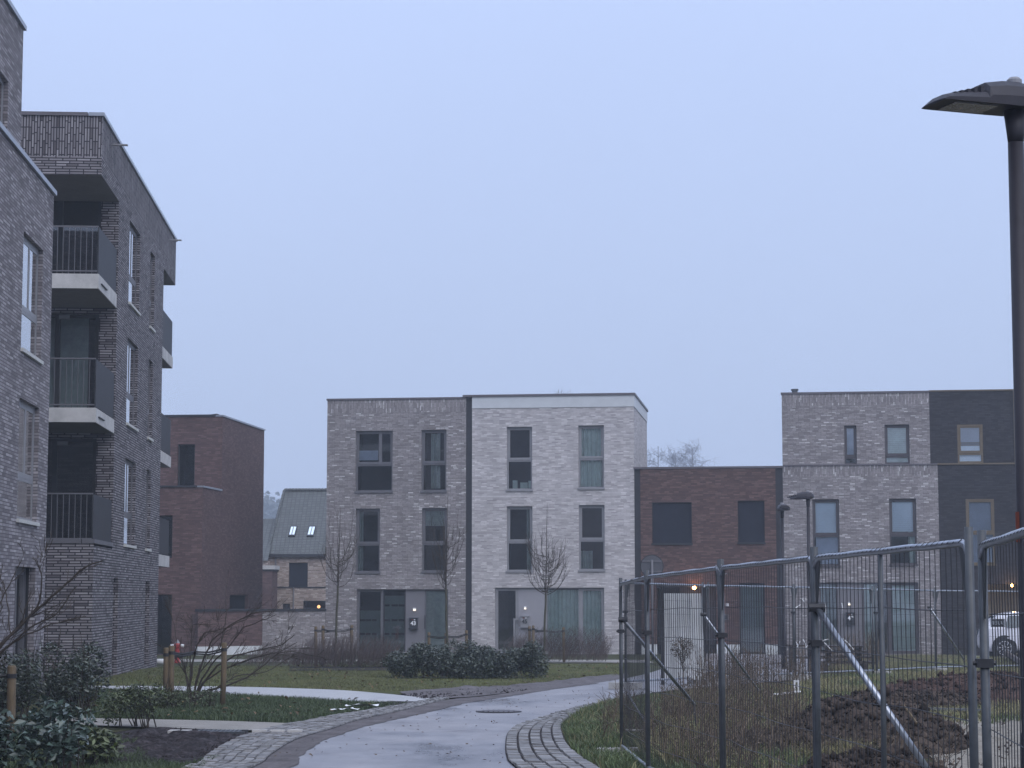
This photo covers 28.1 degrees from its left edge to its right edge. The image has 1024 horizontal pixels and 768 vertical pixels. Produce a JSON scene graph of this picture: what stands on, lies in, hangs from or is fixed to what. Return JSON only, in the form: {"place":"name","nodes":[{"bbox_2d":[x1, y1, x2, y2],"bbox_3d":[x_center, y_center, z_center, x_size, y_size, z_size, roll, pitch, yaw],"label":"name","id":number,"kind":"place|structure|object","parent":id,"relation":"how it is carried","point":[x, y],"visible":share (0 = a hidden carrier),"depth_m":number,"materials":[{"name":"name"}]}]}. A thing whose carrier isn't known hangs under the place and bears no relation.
{"place":"outdoors","nodes":[
{"label":"outdoors","id":0,"kind":"place"},
{"bbox_2d":[42,717,284,729],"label":"paved path","id":1,"kind":"structure","parent":0,"point":[202,724],"depth_m":27.44,"materials":[{"name":"concrete"}]},
{"bbox_2d":[157,414,264,654],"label":"brick building","id":2,"kind":"structure","parent":0,"point":[211,492],"depth_m":76.89,"materials":[{"name":"brick"}]},
{"bbox_2d":[95,686,428,701],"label":"footpath","id":3,"kind":"structure","parent":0,"point":[329,693],"depth_m":36.16,"materials":[{"name":"concrete"}]},
{"bbox_2d":[268,488,326,608],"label":"house","id":4,"kind":"structure","parent":0,"point":[297,539],"depth_m":100.16,"materials":[{"name":"brick"}]},
{"bbox_2d":[289,563,307,586],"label":"window","id":5,"kind":"structure","parent":4,"relation":"in","point":[298,572],"depth_m":99.61,"materials":[{"name":"grey glass"}]},
{"bbox_2d":[90,663,623,694],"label":"lawn","id":6,"kind":"structure","parent":0,"point":[394,692],"depth_m":44.33,"materials":[{"name":"green plant"}]},
{"bbox_2d":[243,641,298,665],"bbox_3d":[-6.587,7.402,56.253,1.512,0.658,1.447,0,-6,0],"label":"bare hedge","id":7,"kind":"object","parent":6,"relation":"on","point":[259,659],"visible":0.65,"depth_m":55.99,"materials":[{"name":"plant"}]},
{"bbox_2d":[317,508,360,663],"bbox_3d":[-4.770,5.501,56.235,1.236,4.536,1.192,0,-6,0],"label":"young tree","id":8,"kind":"object","parent":6,"relation":"on","point":[337,582],"visible":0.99,"depth_m":56.28,"materials":[{"name":"brown plant"}]},
{"bbox_2d":[421,503,471,648],"bbox_3d":[-1.771,5.341,55.821,1.146,4.758,1.148,-3,-7,28],"label":"young tree","id":9,"kind":"object","parent":6,"relation":"on","point":[444,565],"visible":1,"depth_m":55.68,"materials":[{"name":"brown plant"}]},
{"bbox_2d":[379,638,550,678],"bbox_3d":[-1.036,6.091,45.440,3.821,0.914,1.521,0,-6,0],"label":"evergreen hedge","id":10,"kind":"object","parent":6,"relation":"on","point":[474,662],"visible":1,"depth_m":45.18,"materials":[{"name":"green plant"}]},
{"bbox_2d":[401,674,628,697],"bbox_3d":[0.993,6.039,41.447,2.272,0.175,14.458,-2,-6,22],"label":"muddy patch","id":11,"kind":"object","parent":6,"relation":"on","point":[554,683],"visible":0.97,"depth_m":38.03,"materials":[{"name":"soil"}]},
{"bbox_3d":[-4.320,7.422,53.477,3.458,0.043,4.326,0,-6,0],"label":"planting bed","id":12,"kind":"object","parent":6,"relation":"on","visible":0},
{"bbox_2d":[293,633,403,667],"bbox_3d":[-4.319,7.079,54.547,2.941,0.914,1.462,0,-6,0],"label":"bare hedge","id":13,"kind":"object","parent":12,"relation":"on","point":[380,653],"visible":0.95,"depth_m":54.27,"materials":[{"name":"plant"}]},
{"bbox_2d":[325,397,471,652],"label":"house","id":14,"kind":"structure","parent":0,"point":[399,470],"depth_m":76.10,"materials":[{"name":"grey brick"}]},
{"bbox_2d":[354,509,379,573],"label":"window","id":15,"kind":"structure","parent":14,"relation":"in","point":[359,512],"depth_m":76.28,"materials":[{"name":"grey paint"}]},
{"bbox_2d":[357,589,382,651],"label":"window","id":16,"kind":"structure","parent":14,"relation":"in","point":[371,626],"depth_m":75.97,"materials":[{"name":"grey paint"}]},
{"bbox_2d":[354,431,392,492],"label":"window","id":17,"kind":"structure","parent":14,"relation":"in","point":[360,455],"depth_m":76.52,"materials":[{"name":"grey paint"}]},
{"bbox_2d":[383,589,405,651],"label":"window","id":18,"kind":"structure","parent":14,"relation":"in","point":[390,612],"depth_m":75.87,"materials":[{"name":"metal"}]},
{"bbox_2d":[420,430,446,492],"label":"window","id":19,"kind":"structure","parent":14,"relation":"in","point":[435,462],"depth_m":76.28,"materials":[{"name":"grey paint"}]},
{"bbox_2d":[421,508,446,572],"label":"window","id":20,"kind":"structure","parent":14,"relation":"in","point":[426,517],"depth_m":76.00,"materials":[{"name":"grey paint"}]},
{"bbox_2d":[424,589,447,647],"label":"door","id":21,"kind":"structure","parent":14,"relation":"in","point":[434,598],"depth_m":75.69,"materials":[{"name":"grey paint"}]},
{"bbox_2d":[174,659,652,662],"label":"pavement","id":22,"kind":"structure","parent":0,"point":[241,660],"depth_m":63.41,"materials":[{"name":"concrete"}]},
{"bbox_2d":[521,525,569,662],"bbox_3d":[1.014,5.951,61.288,1.565,4.782,1.587,0,-6,0],"label":"young tree","id":23,"kind":"object","parent":22,"relation":"on","point":[545,570],"visible":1,"depth_m":61.21,"materials":[{"name":"brown plant"}]},
{"bbox_2d":[501,626,613,661],"bbox_3d":[1.439,7.769,61.401,3.515,1.096,1.807,0,-6,0],"label":"bare hedge","id":24,"kind":"object","parent":22,"relation":"on","point":[588,650],"visible":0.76,"depth_m":61.20,"materials":[{"name":"plant"}]},
{"bbox_2d":[0,649,1016,767],"bbox_3d":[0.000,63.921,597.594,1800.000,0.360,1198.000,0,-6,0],"label":"ground","id":25,"kind":"structure","parent":0,"point":[125,728],"depth_m":58.83,"materials":[{"name":"plant"}]},
{"bbox_2d":[0,665,16,749],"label":"timber stake","id":26,"kind":"object","parent":25,"relation":"on","point":[11,675],"visible":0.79,"depth_m":23.01,"materials":[{"name":"wood"}]},
{"bbox_2d":[0,0,56,701],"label":"apartment block","id":27,"kind":"structure","parent":25,"relation":"on","point":[28,192],"depth_m":35.87,"materials":[{"name":"grey brick"}]},
{"bbox_2d":[13,567,25,684],"bbox_3d":[-8.646,4.287,35.465,0.185,2.227,2.019,0,-6,-1],"label":"window","id":28,"kind":"structure","parent":27,"relation":"in","point":[20,583],"depth_m":36.23,"materials":[{"name":"glass"}]},
{"bbox_2d":[16,400,39,525],"bbox_3d":[-8.530,1.386,35.774,0.262,2.125,2.082,0,-6,-4],"label":"window","id":29,"kind":"structure","parent":27,"relation":"in","point":[25,445],"depth_m":36.02,"materials":[{"name":"glass"}]},
{"bbox_2d":[20,236,43,364],"bbox_3d":[-8.530,-1.491,36.072,0.262,2.086,2.082,0,-6,-4],"label":"window","id":30,"kind":"structure","parent":27,"relation":"in","point":[29,285],"depth_m":36.32,"materials":[{"name":"glass"}]},
{"bbox_2d":[0,695,96,767],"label":"broadleaf shrub","id":31,"kind":"object","parent":25,"relation":"on","point":[70,735],"visible":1,"depth_m":19.25,"materials":[{"name":"green plant"}]},
{"bbox_2d":[0,532,102,663],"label":"bare tree","id":32,"kind":"object","parent":25,"relation":"on","point":[23,622],"visible":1,"depth_m":22.22,"materials":[{"name":"brown plant"}]},
{"bbox_2d":[0,623,113,717],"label":"evergreen shrub","id":33,"kind":"object","parent":25,"relation":"on","point":[27,689],"visible":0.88,"depth_m":29.14,"materials":[{"name":"green plant"}]},
{"bbox_2d":[36,712,124,766],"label":"broadleaf shrub","id":34,"kind":"object","parent":25,"relation":"on","point":[102,744],"visible":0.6,"depth_m":20.60,"materials":[{"name":"green plant"}]},
{"bbox_2d":[21,111,181,680],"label":"apartment block","id":35,"kind":"structure","parent":25,"relation":"on","point":[115,239],"depth_m":47.67,"materials":[{"name":"grey brick"}]},
{"bbox_2d":[48,439,96,537],"bbox_3d":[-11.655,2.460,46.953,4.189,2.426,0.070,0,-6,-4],"label":"balcony door","id":36,"kind":"structure","parent":35,"relation":"in","point":[54,441],"depth_m":47.05,"materials":[{"name":"grey metal"}]},
{"bbox_2d":[49,314,98,407],"bbox_3d":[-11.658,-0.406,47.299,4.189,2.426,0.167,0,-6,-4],"label":"balcony door","id":37,"kind":"structure","parent":35,"relation":"in","point":[69,337],"depth_m":47.41,"materials":[{"name":"glass"}]},
{"bbox_2d":[124,460,136,548],"bbox_3d":[-9.431,2.937,50.094,0.272,2.132,2.187,0,-6,-4],"label":"window","id":38,"kind":"structure","parent":35,"relation":"in","point":[128,465],"depth_m":50.49,"materials":[{"name":"glass"}]},
{"bbox_2d":[126,341,138,431],"bbox_3d":[-9.431,0.034,50.395,0.272,2.132,2.187,0,-6,-4],"label":"window","id":39,"kind":"structure","parent":35,"relation":"in","point":[130,349],"depth_m":50.79,"materials":[{"name":"glass"}]},
{"bbox_2d":[128,226,140,315],"bbox_3d":[-9.431,-2.850,50.695,0.272,2.068,2.187,0,-6,-4],"label":"window","id":40,"kind":"structure","parent":35,"relation":"in","point":[133,236],"depth_m":51.06,"materials":[{"name":"glass"}]},
{"bbox_2d":[0,724,218,767],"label":"grass","id":41,"kind":"structure","parent":25,"relation":"on","point":[138,763],"depth_m":20.76,"materials":[{"name":"plant"}]},
{"bbox_2d":[96,681,168,727],"bbox_3d":[-4.974,4.208,26.867,0.986,0.612,0.903,0,-6,0],"label":"green shrub","id":42,"kind":"object","parent":25,"relation":"on","point":[140,699],"visible":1,"depth_m":26.79,"materials":[{"name":"green plant"}]},
{"bbox_2d":[115,727,251,763],"bbox_3d":[-4.109,4.140,23.901,1.971,0.120,6.075,0,-6,0],"label":"muddy patch","id":43,"kind":"object","parent":25,"relation":"on","point":[150,739],"visible":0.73,"depth_m":23.54,"materials":[{"name":"soil"}]},
{"bbox_2d":[116,727,241,762],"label":"soil clods","id":44,"kind":"object","parent":43,"relation":"on","point":[204,752],"visible":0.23,"depth_m":22.62,"materials":[{"name":"soil"}]},
{"bbox_2d":[195,609,262,654],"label":"garden wall","id":45,"kind":"structure","parent":25,"relation":"on","point":[253,634],"depth_m":73.81,"materials":[{"name":"red brick"}]},
{"bbox_2d":[262,565,279,608],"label":"brick annex","id":46,"kind":"object","parent":25,"relation":"on","point":[269,581],"visible":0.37,"depth_m":97.16,"materials":[{"name":"brick"}]},
{"bbox_2d":[262,609,325,653],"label":"garden wall","id":47,"kind":"structure","parent":25,"relation":"on","point":[307,621],"depth_m":75.22,"materials":[{"name":"grey brick"}]},
{"bbox_2d":[212,712,391,767],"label":"joint bed","id":48,"kind":"object","parent":25,"relation":"on","point":[287,743],"visible":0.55,"depth_m":23.01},
{"bbox_2d":[185,697,448,767],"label":"sett edging","id":49,"kind":"object","parent":48,"relation":"on","point":[241,751],"visible":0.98,"depth_m":24.43,"materials":[{"name":"stone"}]},
{"bbox_2d":[463,393,647,653],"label":"house","id":50,"kind":"structure","parent":25,"relation":"on","point":[560,466],"depth_m":75.37,"materials":[{"name":"brick"}]},
{"bbox_2d":[499,591,515,648],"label":"door leaf","id":51,"kind":"structure","parent":50,"relation":"in","point":[507,599],"depth_m":75.28,"materials":[{"name":"grey metal"}]},
{"bbox_2d":[506,427,532,490],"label":"window","id":52,"kind":"structure","parent":50,"relation":"in","point":[509,459],"depth_m":75.78,"materials":[{"name":"grey paint"}]},
{"bbox_2d":[506,506,532,572],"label":"window","id":53,"kind":"structure","parent":50,"relation":"in","point":[529,508],"depth_m":75.49,"materials":[{"name":"grey paint"}]},
{"bbox_2d":[546,588,579,651],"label":"window","id":54,"kind":"structure","parent":50,"relation":"in","point":[563,606],"depth_m":75.12,"materials":[{"name":"glass"}]},
{"bbox_2d":[577,425,604,489],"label":"window","id":55,"kind":"structure","parent":50,"relation":"in","point":[591,438],"depth_m":75.52,"materials":[{"name":"glass"}]},
{"bbox_2d":[578,505,605,571],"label":"window","id":56,"kind":"structure","parent":50,"relation":"in","point":[585,557],"depth_m":75.15,"materials":[{"name":"grey paint"}]},
{"bbox_2d":[580,588,603,652],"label":"window","id":57,"kind":"structure","parent":50,"relation":"in","point":[591,599],"depth_m":74.93,"materials":[{"name":"glass"}]},
{"bbox_2d":[582,674,652,736],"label":"dead weeds","id":58,"kind":"object","parent":25,"relation":"on","point":[617,697],"visible":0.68,"depth_m":25.04,"materials":[{"name":"plant"}]},
{"bbox_2d":[595,570,645,766],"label":"site fence","id":59,"kind":"object","parent":25,"relation":"on","point":[622,610],"visible":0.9,"depth_m":21.82,"materials":[{"name":"metal"}]},
{"bbox_2d":[640,554,663,659],"bbox_3d":[4.361,6.933,63.644,0.735,3.263,0.116,0,-6,0],"label":"traffic sign","id":60,"kind":"object","parent":25,"relation":"on","point":[652,564],"visible":0.72,"depth_m":63.79,"materials":[{"name":"metal"}]},
{"bbox_2d":[642,559,720,767],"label":"site fence","id":61,"kind":"object","parent":25,"relation":"on","point":[647,632],"visible":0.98,"depth_m":18.17,"materials":[{"name":"metal"}]},
{"bbox_2d":[623,688,811,767],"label":"grass","id":62,"kind":"structure","parent":25,"relation":"on","point":[668,756],"depth_m":21.81,"materials":[{"name":"plant"}]},
{"bbox_2d":[633,662,812,767],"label":"dead weeds","id":63,"kind":"object","parent":25,"relation":"on","point":[739,727],"visible":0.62,"depth_m":22.37,"materials":[{"name":"plant"}]},
{"bbox_2d":[715,547,814,767],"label":"site fence","id":64,"kind":"object","parent":25,"relation":"on","point":[721,634],"visible":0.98,"depth_m":14.76,"materials":[{"name":"metal"}]},
{"bbox_2d":[775,698,968,767],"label":"dead weeds","id":65,"kind":"object","parent":25,"relation":"on","point":[874,738],"visible":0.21,"depth_m":20.95,"materials":[{"name":"plant"}]},
{"bbox_2d":[790,744,954,767],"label":"soil heap","id":66,"kind":"object","parent":25,"relation":"on","point":[866,760],"visible":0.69,"depth_m":18.07,"materials":[{"name":"soil"}]},
{"bbox_2d":[807,527,978,767],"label":"site fence","id":67,"kind":"object","parent":25,"relation":"on","point":[965,544],"visible":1,"depth_m":10.91,"materials":[{"name":"metal"}]},
{"bbox_2d":[808,602,929,767],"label":"fence brace","id":68,"kind":"object","parent":67,"relation":"attached to","point":[818,609],"visible":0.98,"depth_m":12.49,"materials":[{"name":"metal"}]},
{"bbox_2d":[921,77,1023,767],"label":"street lamp","id":69,"kind":"object","parent":25,"relation":"on","point":[1005,99],"visible":0.99,"depth_m":12.07,"materials":[{"name":"metal"}]},
{"bbox_2d":[973,527,1023,767],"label":"site fence","id":70,"kind":"object","parent":25,"relation":"on","point":[984,663],"visible":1,"depth_m":9.02,"materials":[{"name":"metal"}]},
{"bbox_2d":[11,0,1023,501],"label":"sky","id":71,"kind":"structure","parent":0,"point":[707,212],"materials":[{"name":"blue"}]},
{"bbox_2d":[289,653,862,767],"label":"road","id":72,"kind":"structure","parent":0,"point":[454,730],"depth_m":25.36,"materials":[{"name":"concrete"}]},
{"bbox_2d":[253,683,596,767],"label":"dirt strip","id":73,"kind":"object","parent":72,"relation":"on","point":[296,749],"visible":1,"depth_m":26.62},
{"bbox_2d":[505,717,583,767],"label":"joint bed","id":74,"kind":"object","parent":72,"relation":"on","point":[531,745],"visible":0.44,"depth_m":23.64,"materials":[{"name":"sand"}]},
{"bbox_2d":[506,699,613,767],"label":"sett edging","id":75,"kind":"object","parent":74,"relation":"on","point":[571,758],"visible":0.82,"depth_m":22.98,"materials":[{"name":"stone"}]},
{"bbox_2d":[608,579,709,688],"bbox_3d":[2.990,4.802,39.431,0.600,2.020,3.561,-4,-7,32],"label":"site fence","id":76,"kind":"object","parent":72,"relation":"on","point":[611,685],"visible":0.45,"depth_m":39.18,"materials":[{"name":"metal"}]},
{"bbox_2d":[661,587,705,684],"bbox_3d":[3.374,4.953,40.282,0.893,1.900,0.144,1,-6,-6],"label":"corrugated sheet","id":77,"kind":"object","parent":76,"relation":"attached to","point":[688,618],"visible":0.41,"depth_m":40.29,"materials":[{"name":"grey metal"}]},
{"bbox_2d":[687,582,795,684],"bbox_3d":[4.860,5.092,41.981,0.600,2.020,3.561,-5,-8,40],"label":"site fence","id":78,"kind":"object","parent":72,"relation":"on","point":[768,587],"visible":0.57,"depth_m":42.28,"materials":[{"name":"metal"}]},
{"bbox_2d":[777,503,789,668],"bbox_3d":[7.001,5.171,52.575,0.280,4.263,0.605,1,-6,-6],"label":"street lamp","id":79,"kind":"object","parent":72,"relation":"on","point":[782,507],"visible":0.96,"depth_m":52.70,"materials":[{"name":"metal"}]},
{"bbox_2d":[787,490,813,671],"bbox_3d":[6.771,4.625,47.835,0.605,4.272,0.280,-2,-6,19],"label":"street lamp","id":80,"kind":"object","parent":72,"relation":"on","point":[807,495],"visible":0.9,"depth_m":47.86,"materials":[{"name":"metal"}]},
{"bbox_2d":[976,611,1019,656],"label":"parked car","id":81,"kind":"object","parent":72,"relation":"on","point":[990,642],"visible":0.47,"depth_m":66.64,"materials":[{"name":"white paint"}]},
{"bbox_2d":[633,466,782,654],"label":"house","id":82,"kind":"structure","parent":0,"point":[688,518],"depth_m":74.45,"materials":[{"name":"brown brick"}]},
{"bbox_2d":[651,502,692,544],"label":"window","id":83,"kind":"structure","parent":82,"relation":"in","point":[671,522],"depth_m":74.75,"materials":[{"name":"grey glass"}]},
{"bbox_2d":[737,501,765,543],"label":"window","id":84,"kind":"structure","parent":82,"relation":"in","point":[751,514],"depth_m":74.37,"materials":[{"name":"grey glass"}]},
{"bbox_2d":[739,583,765,653],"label":"door","id":85,"kind":"structure","parent":82,"relation":"in","point":[749,584],"depth_m":74.13,"materials":[{"name":"grey metal"}]},
{"bbox_2d":[781,389,941,654],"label":"house","id":86,"kind":"structure","parent":0,"point":[861,467],"depth_m":73.88,"materials":[{"name":"grey brick"}]},
{"bbox_2d":[812,499,840,566],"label":"window","id":87,"kind":"structure","parent":86,"relation":"in","point":[825,517],"depth_m":74.08,"materials":[{"name":"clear glass"}]},
{"bbox_2d":[819,582,838,653],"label":"door","id":88,"kind":"structure","parent":86,"relation":"in","point":[825,591],"depth_m":73.77,"materials":[{"name":"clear glass"}]},
{"bbox_2d":[863,582,887,653],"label":"window","id":89,"kind":"structure","parent":86,"relation":"in","point":[865,584],"depth_m":73.57,"materials":[{"name":"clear glass"}]},
{"bbox_2d":[884,425,909,463],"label":"window","id":90,"kind":"structure","parent":86,"relation":"in","point":[898,453],"depth_m":74.04,"materials":[{"name":"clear glass"}]},
{"bbox_2d":[889,499,917,565],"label":"window","id":91,"kind":"structure","parent":86,"relation":"in","point":[902,512],"depth_m":73.74,"materials":[{"name":"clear glass"}]},
{"bbox_2d":[888,582,918,653],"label":"window","id":92,"kind":"structure","parent":86,"relation":"in","point":[899,585],"depth_m":73.38,"materials":[{"name":"glass"}]},
{"bbox_2d":[761,654,1020,724],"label":"grass","id":93,"kind":"structure","parent":0,"point":[824,683],"depth_m":41.86,"materials":[{"name":"plant"}]},
{"bbox_2d":[929,389,1018,654],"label":"house","id":94,"kind":"structure","parent":0,"point":[972,444],"depth_m":73.38,"materials":[{"name":"black brick"}]},
{"bbox_2d":[957,424,982,462],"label":"window","id":95,"kind":"structure","parent":94,"relation":"in","point":[972,432],"depth_m":73.59,"materials":[{"name":"glass"}]},
{"bbox_2d":[966,499,996,565],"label":"window","id":96,"kind":"structure","parent":94,"relation":"in","point":[979,512],"depth_m":73.27,"materials":[{"name":"glass"}]},
{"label":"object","id":97,"kind":"structure","parent":0,"visible":0},
{"bbox_2d":[556,683,879,767],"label":"grass","id":98,"kind":"structure","parent":97,"relation":"on","point":[625,758],"depth_m":23.46,"materials":[{"name":"plant"}]},
{"bbox_2d":[686,639,849,691],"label":"dead weeds","id":99,"kind":"object","parent":97,"relation":"on","point":[799,666],"visible":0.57,"depth_m":37.64,"materials":[{"name":"plant"}]},
{"bbox_2d":[779,584,873,680],"bbox_3d":[6.999,5.389,44.585,0.600,2.020,3.561,-5,-8,38],"label":"site fence","id":100,"kind":"object","parent":97,"relation":"on","point":[856,589],"visible":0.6,"depth_m":44.72,"materials":[{"name":"metal"}]},
{"bbox_2d":[778,687,968,758],"bbox_3d":[4.130,3.866,23.604,2.408,0.780,3.400,0,-6,0],"label":"soil heap","id":101,"kind":"object","parent":97,"relation":"on","point":[862,695],"visible":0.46,"depth_m":22.72,"materials":[{"name":"soil"}]},
{"bbox_2d":[865,586,935,674],"bbox_3d":[9.129,5.715,47.447,0.600,2.020,3.561,-4,-8,34],"label":"site fence","id":102,"kind":"object","parent":97,"relation":"on","point":[876,599],"visible":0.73,"depth_m":47.28,"materials":[{"name":"metal"}]},
{"bbox_2d":[878,688,996,707],"bbox_3d":[6.326,4.865,31.443,2.400,0.411,2.600,0,-6,0],"label":"soil heap","id":103,"kind":"object","parent":97,"relation":"on","point":[898,691],"visible":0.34,"depth_m":30.95,"materials":[{"name":"soil"}]},
{"bbox_2d":[886,670,1020,703],"bbox_3d":[7.596,5.007,33.782,3.800,0.612,3.600,0,-6,0],"label":"soil heap","id":104,"kind":"object","parent":97,"relation":"on","point":[929,685],"visible":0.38,"depth_m":33.15,"materials":[{"name":"soil"}]},
{"bbox_2d":[923,588,1019,670],"bbox_3d":[11.456,5.982,49.797,3.561,2.020,0.600,4,-7,-34],"label":"site fence","id":105,"kind":"object","parent":97,"relation":"on","point":[940,666],"visible":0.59,"depth_m":49.20,"materials":[{"name":"metal"}]},
{"bbox_2d":[929,715,1019,767],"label":"sand area","id":106,"kind":"object","parent":97,"relation":"on","point":[964,762],"visible":0.22,"depth_m":22.68,"materials":[{"name":"sand"}]},
{"label":"lawn","id":107,"kind":"structure","parent":0,"visible":0},
{"bbox_2d":[163,681,221,708],"bbox_3d":[-4.869,4.721,31.012,0.970,0.430,0.657,3,-6,-23],"label":"green shrub","id":108,"kind":"object","parent":107,"relation":"on","point":[206,699],"visible":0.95,"depth_m":31.06,"materials":[{"name":"green plant"}]},
{"bbox_2d":[163,643,226,705],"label":"tree stakes","id":109,"kind":"object","parent":107,"relation":"on","point":[169,654],"visible":0.86,"depth_m":31.89,"materials":[{"name":"wood"}]},
{"bbox_2d":[58,687,407,722],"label":"grass","id":110,"kind":"structure","parent":107,"relation":"on","point":[260,705],"depth_m":30.62,"materials":[{"name":"plant"}]},
{"bbox_2d":[151,570,330,702],"bbox_3d":[-4.299,4.018,32.594,2.858,2.113,1.049,0,-6,0],"label":"bare shrub","id":111,"kind":"object","parent":107,"relation":"on","point":[200,684],"visible":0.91,"depth_m":32.50,"materials":[{"name":"brown plant"}]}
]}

